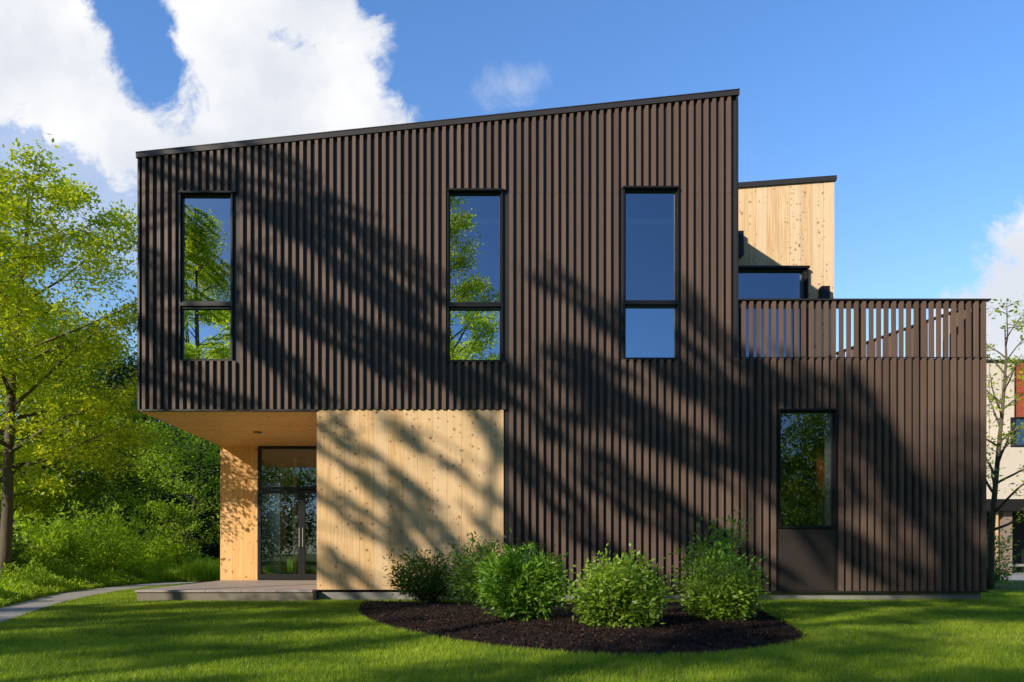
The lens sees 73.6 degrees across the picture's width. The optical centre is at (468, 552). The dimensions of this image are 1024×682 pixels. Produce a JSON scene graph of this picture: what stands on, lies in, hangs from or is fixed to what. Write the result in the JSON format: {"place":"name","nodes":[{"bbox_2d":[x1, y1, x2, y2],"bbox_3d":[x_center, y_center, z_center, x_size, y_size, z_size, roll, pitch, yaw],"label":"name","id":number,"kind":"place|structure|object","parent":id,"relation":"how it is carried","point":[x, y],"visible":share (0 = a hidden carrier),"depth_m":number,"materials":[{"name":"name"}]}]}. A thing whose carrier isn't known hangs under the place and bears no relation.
{"place":"outdoors","nodes":[
{"label":"outdoors","id":0,"kind":"place"},
{"bbox_2d":[0,581,210,622],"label":"path","id":1,"kind":"structure","parent":0,"point":[13,610],"depth_m":12.50,"materials":[{"name":"grey concrete"}]},
{"bbox_2d":[0,600,1021,681],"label":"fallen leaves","id":2,"kind":"object","parent":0,"point":[459,652],"visible":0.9,"depth_m":6.52,"materials":[{"name":"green plant"}]},
{"bbox_2d":[0,555,1023,681],"bbox_3d":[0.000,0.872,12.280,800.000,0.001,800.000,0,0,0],"label":"ground","id":3,"kind":"structure","parent":0,"point":[1018,585],"depth_m":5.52,"materials":[{"name":"green plant"}]},
{"bbox_2d":[12,535,39,573],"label":"wild shrub","id":4,"kind":"object","parent":3,"relation":"on","point":[16,553],"visible":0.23,"depth_m":15.95,"materials":[{"name":"green plant"}]},
{"bbox_2d":[12,508,97,576],"bbox_3d":[-11.087,-0.118,17.533,2.706,2.100,2.832,0,0,0],"label":"wild shrub","id":5,"kind":"object","parent":3,"relation":"on","point":[48,545],"visible":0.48,"depth_m":17.39,"materials":[{"name":"green plant"}]},
{"bbox_2d":[0,257,133,534],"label":"tree","id":6,"kind":"object","parent":3,"relation":"on","point":[43,502],"visible":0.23,"depth_m":22.11,"materials":[{"name":"green plant"}]},
{"bbox_2d":[18,498,116,569],"bbox_3d":[-13.259,-0.440,22.733,3.691,2.723,3.227,0,0,45],"label":"wild shrub","id":7,"kind":"object","parent":3,"relation":"on","point":[85,506],"visible":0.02,"depth_m":22.64,"materials":[{"name":"green plant"}]},
{"bbox_2d":[0,375,168,543],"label":"tree","id":8,"kind":"object","parent":3,"relation":"on","point":[99,497],"visible":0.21,"depth_m":24.51,"materials":[{"name":"green plant"}]},
{"bbox_2d":[0,351,168,543],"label":"woodland tree","id":9,"kind":"object","parent":3,"relation":"on","point":[75,470],"depth_m":33.41,"materials":[{"name":"green plant"}]},
{"bbox_2d":[0,133,173,579],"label":"tree","id":10,"kind":"object","parent":3,"relation":"on","point":[72,347],"visible":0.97,"depth_m":14.63,"materials":[{"name":"green plant"}]},
{"bbox_2d":[36,492,159,576],"bbox_3d":[-10.623,-0.383,19.695,3.108,2.590,3.432,0,0,-35],"label":"wild shrub","id":11,"kind":"object","parent":3,"relation":"on","point":[117,549],"visible":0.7,"depth_m":19.41,"materials":[{"name":"green plant"}]},
{"bbox_2d":[0,554,218,607],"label":"undergrowth","id":12,"kind":"object","parent":3,"relation":"on","point":[26,586],"visible":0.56,"depth_m":15.07,"materials":[{"name":"green plant"}]},
{"bbox_2d":[26,341,219,556],"bbox_3d":[-14.617,-4.162,31.054,11.284,10.190,10.972,0,0,0],"label":"maple tree","id":13,"kind":"object","parent":3,"relation":"on","point":[113,377],"visible":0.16,"depth_m":29.50,"materials":[{"name":"green plant"}]},
{"bbox_2d":[0,476,291,559],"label":"distant wood","id":14,"kind":"object","parent":3,"relation":"on","point":[290,530],"visible":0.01,"depth_m":45.02,"materials":[{"name":"green plant"}]},
{"bbox_2d":[12,523,291,562],"bbox_3d":[-18.520,-0.430,39.318,25.841,2.912,10.063,0,0,0],"label":"woodland brush","id":15,"kind":"object","parent":3,"relation":"on","point":[213,552],"visible":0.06,"depth_m":38.39,"materials":[{"name":"green plant"}]},
{"bbox_2d":[87,412,219,562],"bbox_3d":[-9.626,-2.113,23.765,7.001,6.057,6.978,0,0,-40],"label":"tree","id":16,"kind":"object","parent":3,"relation":"on","point":[179,455],"visible":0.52,"depth_m":23.05,"materials":[{"name":"green plant"}]},
{"bbox_2d":[128,525,201,565],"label":"wild shrub","id":17,"kind":"object","parent":3,"relation":"on","point":[160,552],"visible":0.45,"depth_m":22.45,"materials":[{"name":"green plant"}]},
{"bbox_2d":[130,498,213,563],"bbox_3d":[-9.654,-0.432,22.507,2.475,2.690,2.378,0,0,0],"label":"sapling","id":18,"kind":"object","parent":3,"relation":"on","point":[190,528],"visible":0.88,"depth_m":22.40,"materials":[{"name":"green plant"}]},
{"bbox_2d":[108,422,289,550],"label":"woodland tree","id":19,"kind":"object","parent":3,"relation":"on","point":[182,481],"visible":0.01,"depth_m":40.08,"materials":[{"name":"green plant"}]},
{"bbox_2d":[107,557,291,581],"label":"tall grass","id":20,"kind":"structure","parent":3,"relation":"on","point":[205,571],"depth_m":19.68,"materials":[{"name":"green plant"}]},
{"bbox_2d":[135,580,349,601],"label":"porch platform","id":21,"kind":"structure","parent":3,"relation":"on","point":[263,590],"depth_m":11.96,"materials":[{"name":"concrete"}]},
{"bbox_2d":[199,474,291,560],"bbox_3d":[-10.200,-3.488,39.335,11.546,8.824,10.305,0,0,0],"label":"woodland tree","id":22,"kind":"object","parent":3,"relation":"on","point":[289,501],"depth_m":38.57,"materials":[{"name":"green plant"}]},
{"bbox_2d":[135,88,989,600],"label":"house","id":23,"kind":"structure","parent":3,"relation":"on","point":[375,344],"depth_m":12.26,"materials":[{"name":"wood"}]},
{"bbox_2d":[178,191,232,361],"bbox_3d":[-4.701,-4.953,12.273,0.972,3.038,0.135,0,0,0],"label":"window","id":24,"kind":"structure","parent":23,"relation":"in","point":[205,217],"depth_m":12.31,"materials":[{"name":"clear glass"}]},
{"bbox_2d":[257,490,300,579],"bbox_3d":[-4.487,-0.422,16.250,1.044,2.133,0.161,0,0,0],"label":"door","id":25,"kind":"structure","parent":23,"relation":"in","point":[260,576],"depth_m":16.23,"materials":[{"name":"black metal"}]},
{"bbox_2d":[258,446,316,489],"bbox_3d":[-3.866,-2.024,16.325,2.287,1.024,0.150,0,0,0],"label":"transom window","id":26,"kind":"structure","parent":23,"relation":"in","point":[260,448],"depth_m":16.25,"materials":[{"name":"black metal"}]},
{"bbox_2d":[301,490,316,579],"bbox_3d":[-3.342,-0.422,16.250,1.239,2.133,0.161,0,0,0],"label":"door","id":27,"kind":"structure","parent":23,"relation":"in","point":[304,576],"depth_m":16.23,"materials":[{"name":"black metal"}]},
{"bbox_2d":[447,188,502,362],"bbox_3d":[0.123,-4.966,12.273,1.007,3.100,0.135,0,0,0],"label":"window","id":28,"kind":"structure","parent":23,"relation":"in","point":[474,215],"depth_m":12.31,"materials":[{"name":"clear glass"}]},
{"bbox_2d":[623,186,679,359],"bbox_3d":[3.281,-5.010,12.273,1.007,3.100,0.135,0,0,0],"label":"window","id":29,"kind":"structure","parent":23,"relation":"in","point":[650,213],"depth_m":12.31,"materials":[{"name":"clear glass"}]},
{"bbox_2d":[738,265,809,358],"bbox_3d":[6.529,-5.033,15.865,2.718,3.184,0.230,0,0,0],"label":"terrace window","id":30,"kind":"structure","parent":23,"relation":"in","point":[754,281],"depth_m":15.91,"materials":[{"name":"blue glass"}]},
{"bbox_2d":[778,408,837,527],"bbox_3d":[6.087,-1.506,12.393,1.042,2.144,0.375,0,0,0],"label":"window","id":31,"kind":"structure","parent":23,"relation":"in","point":[830,414],"depth_m":12.27,"materials":[{"name":"black metal"}]},
{"bbox_2d":[738,298,990,358],"bbox_3d":[7.098,-3.974,14.053,4.518,1.146,3.685,0,0,0],"label":"slat screen","id":32,"kind":"object","parent":23,"relation":"on","point":[964,327],"visible":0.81,"depth_m":12.23,"materials":[{"name":"brown wood"}]},
{"bbox_2d":[358,599,806,656],"bbox_3d":[1.597,0.829,8.849,6.934,0.113,6.404,0,0,0],"label":"mulch bed","id":33,"kind":"object","parent":3,"relation":"on","point":[570,614],"visible":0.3,"depth_m":6.95,"materials":[{"name":"brown wood"}]},
{"bbox_2d":[383,546,474,602],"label":"shrub","id":34,"kind":"object","parent":33,"relation":"on","point":[427,589],"visible":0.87,"depth_m":11.04,"materials":[{"name":"green plant"}]},
{"bbox_2d":[441,530,511,606],"bbox_3d":[0.225,0.276,10.253,1.282,1.239,1.246,0,0,0],"label":"shrub","id":35,"kind":"object","parent":33,"relation":"on","point":[463,564],"visible":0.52,"depth_m":10.20,"materials":[{"name":"green plant"}]},
{"bbox_2d":[464,528,574,620],"bbox_3d":[0.624,0.303,8.094,1.345,1.219,1.410,0,0,0],"label":"shrub","id":36,"kind":"object","parent":33,"relation":"on","point":[518,597],"visible":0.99,"depth_m":7.88,"materials":[{"name":"green plant"}]},
{"bbox_2d":[557,542,676,628],"bbox_3d":[1.569,0.373,7.273,1.239,0.991,1.123,0,0,0],"label":"boxwood shrub","id":37,"kind":"object","parent":33,"relation":"on","point":[619,600],"visible":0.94,"depth_m":7.07,"materials":[{"name":"green plant"}]},
{"bbox_2d":[662,509,768,601],"bbox_3d":[3.245,0.151,9.122,1.405,1.470,1.357,0,0,-31],"label":"shrub","id":38,"kind":"object","parent":33,"relation":"on","point":[717,544],"visible":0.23,"depth_m":9.02,"materials":[{"name":"green plant"}]},
{"bbox_2d":[672,550,774,621],"bbox_3d":[3.061,0.418,8.233,1.135,0.917,1.166,0,0,-28],"label":"boxwood shrub","id":39,"kind":"object","parent":33,"relation":"on","point":[716,594],"visible":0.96,"depth_m":8.04,"materials":[{"name":"green plant"}]},
{"bbox_2d":[986,295,1023,589],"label":"slim tree","id":40,"kind":"object","parent":3,"relation":"on","point":[994,509],"visible":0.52,"depth_m":15.76,"materials":[{"name":"green plant"}]},
{"bbox_2d":[986,528,1023,586],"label":"shrub","id":41,"kind":"object","parent":3,"relation":"on","point":[1000,572],"visible":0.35,"depth_m":16.97,"materials":[{"name":"green plant"}]},
{"bbox_2d":[0,0,1023,549],"label":"sky","id":42,"kind":"structure","parent":0,"point":[915,108],"materials":[{"name":"blue"}]},
{"bbox_2d":[998,572,1023,580],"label":"pavement","id":43,"kind":"structure","parent":0,"point":[1017,576],"depth_m":24.71,"materials":[{"name":"grey concrete"}]},
{"bbox_2d":[986,359,1023,572],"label":"neighbour building","id":44,"kind":"structure","parent":43,"relation":"on","point":[1012,458],"depth_m":30.20,"materials":[{"name":"beige brick"}]},
{"bbox_2d":[1010,417,1023,446],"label":"window","id":45,"kind":"structure","parent":44,"relation":"in","point":[1021,419],"depth_m":30.28,"materials":[{"name":"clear glass"}]},
{"bbox_2d":[996,564,1023,565],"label":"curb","id":46,"kind":"object","parent":43,"relation":"on","point":[1012,565],"depth_m":26.08,"materials":[{"name":"concrete"}]}
]}

